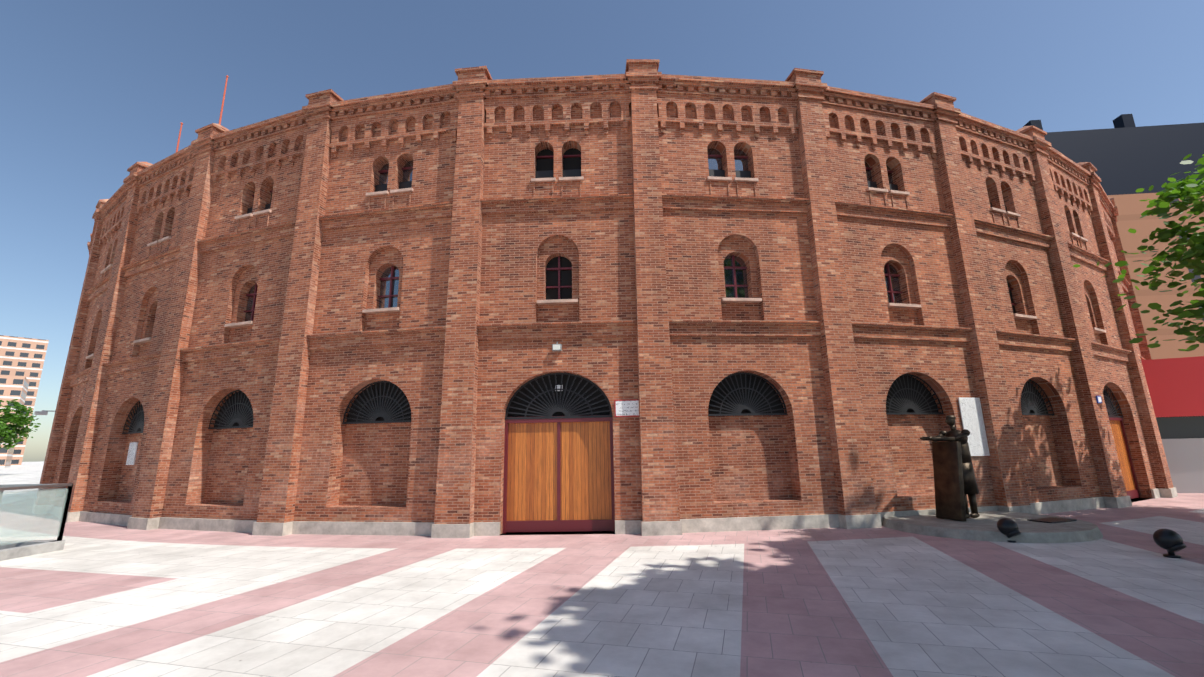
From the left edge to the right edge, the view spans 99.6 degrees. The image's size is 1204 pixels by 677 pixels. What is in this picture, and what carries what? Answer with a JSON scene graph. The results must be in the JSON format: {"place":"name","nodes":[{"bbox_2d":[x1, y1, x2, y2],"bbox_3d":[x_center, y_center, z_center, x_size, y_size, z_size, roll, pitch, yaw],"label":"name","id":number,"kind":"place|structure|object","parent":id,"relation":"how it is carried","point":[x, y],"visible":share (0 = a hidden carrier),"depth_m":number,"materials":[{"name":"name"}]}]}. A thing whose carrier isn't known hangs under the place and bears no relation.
{"place":"outdoors","nodes":[
{"label":"outdoors","id":0,"kind":"place"},
{"bbox_2d":[0,461,1203,676],"bbox_3d":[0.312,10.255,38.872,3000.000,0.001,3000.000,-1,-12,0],"label":"plaza ground","id":1,"kind":"structure","parent":0,"point":[1124,597],"depth_m":5.62,"materials":[{"name":"white tile"}]},
{"bbox_2d":[0,375,28,467],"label":"apartment","id":2,"kind":"structure","parent":1,"relation":"on","point":[13,387],"depth_m":135.49,"materials":[{"name":"grey"}]},
{"bbox_2d":[0,399,40,448],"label":"tree","id":3,"kind":"object","parent":1,"relation":"on","point":[7,433],"visible":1,"depth_m":63.04,"materials":[{"name":"green plant"}]},
{"bbox_2d":[0,335,48,466],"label":"apartment","id":4,"kind":"structure","parent":1,"relation":"on","point":[22,356],"depth_m":160.49,"materials":[{"name":"grey"}]},
{"bbox_2d":[0,483,72,560],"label":"glass railing","id":5,"kind":"object","parent":1,"relation":"on","point":[10,549],"visible":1,"depth_m":9.55,"materials":[{"name":"clear glass"}]},
{"bbox_2d":[32,59,1177,537],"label":"bullring building","id":6,"kind":"structure","parent":1,"relation":"on","point":[454,261],"depth_m":12.18,"materials":[{"name":"brown brick"}]},
{"bbox_2d":[34,410,54,414],"bbox_3d":[-18.821,2.529,17.310,0.120,0.157,0.650,-12,-17,42],"label":"street light","id":7,"kind":"object","parent":6,"relation":"attached to","point":[43,412],"depth_m":17.17,"materials":[{"name":"grey metal"}]},
{"bbox_2d":[126,442,137,464],"bbox_3d":[-13.196,3.233,14.283,0.420,0.620,0.032,-7,-14,26],"label":"notice","id":8,"kind":"object","parent":6,"relation":"attached to","point":[132,451],"visible":1,"depth_m":14.25,"materials":[{"name":"white"}]},
{"bbox_2d":[176,75,228,151],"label":"flagpoles","id":9,"kind":"object","parent":6,"relation":"attached to","point":[221,112],"visible":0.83,"depth_m":16.43,"materials":[{"name":"red"}]},
{"bbox_2d":[552,342,561,351],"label":"wall lamp","id":10,"kind":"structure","parent":6,"relation":"attached to","point":[556,347],"depth_m":11.05,"materials":[{"name":"grey plastic"}]},
{"bbox_2d":[122,372,1122,433],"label":"window grilles","id":11,"kind":"object","parent":6,"relation":"attached to","point":[239,416],"visible":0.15,"depth_m":11.62,"materials":[{"name":"black metal"}]},
{"bbox_2d":[614,399,638,416],"bbox_3d":[0.542,1.480,10.805,0.550,0.360,0.032,-2,-12,2],"label":"wall sign","id":12,"kind":"object","parent":6,"relation":"attached to","point":[626,408],"visible":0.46,"depth_m":10.79,"materials":[{"name":"white"}]},
{"bbox_2d":[958,397,989,455],"bbox_3d":[8.719,2.062,11.932,0.620,1.350,0.032,2,-13,-14],"label":"statue plaque","id":13,"kind":"object","parent":6,"relation":"attached to","point":[971,416],"visible":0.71,"depth_m":11.92,"materials":[{"name":"white stone"}]},
{"bbox_2d":[1096,396,1101,402],"bbox_3d":[13.302,1.633,13.615,0.200,0.200,0.032,4,-13,-22],"label":"blue sign","id":14,"kind":"object","parent":6,"relation":"attached to","point":[1098,399],"visible":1,"depth_m":13.59,"materials":[{"name":"blue"}]},
{"bbox_2d":[882,511,1102,542],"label":"statue platform","id":15,"kind":"structure","parent":1,"relation":"on","point":[982,526],"depth_m":9.32,"materials":[{"name":"stone"}]},
{"bbox_2d":[920,415,979,520],"bbox_3d":[7.249,2.646,10.561,1.101,2.101,0.687,5,-14,-24],"label":"statue bullfighter","id":16,"kind":"object","parent":15,"relation":"on","point":[955,483],"visible":1,"depth_m":10.47,"materials":[{"name":"brown metal"}]},
{"bbox_2d":[1027,517,1076,522],"bbox_3d":[8.741,3.531,9.884,0.750,0.025,0.420,3,-13,-19],"label":"platform plate","id":17,"kind":"object","parent":15,"relation":"on","point":[1052,520],"visible":0.98,"depth_m":9.80,"materials":[{"name":"grey"}]},
{"bbox_2d":[997,518,1020,542],"bbox_3d":[6.999,3.293,8.757,0.296,0.390,0.320,-1,-12,0],"label":"floodlight","id":18,"kind":"object","parent":1,"relation":"on","point":[1008,527],"visible":0.9,"depth_m":8.68,"materials":[{"name":"black metal"}]},
{"bbox_2d":[1073,154,1203,351],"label":"tree","id":19,"kind":"object","parent":1,"relation":"on","point":[1186,190],"visible":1,"depth_m":11.22,"materials":[{"name":"green plant"}]},
{"bbox_2d":[1153,529,1186,557],"bbox_3d":[8.244,2.969,7.391,0.296,0.390,0.320,-1,-12,0],"label":"floodlight","id":20,"kind":"object","parent":1,"relation":"on","point":[1170,541],"visible":1,"depth_m":7.33,"materials":[{"name":"black metal"}]},
{"bbox_2d":[1141,356,1203,492],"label":"building","id":21,"kind":"structure","parent":1,"relation":"on","point":[1176,388],"depth_m":16.53,"materials":[{"name":"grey painted metal"}]},
{"bbox_2d":[0,0,1203,461],"label":"sky","id":22,"kind":"structure","parent":0,"point":[91,90],"materials":[{"name":"blue"}]},
{"bbox_2d":[1023,114,1203,358],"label":"back building","id":23,"kind":"structure","parent":0,"point":[1126,157],"depth_m":42.13,"materials":[{"name":"paint"}]}
]}

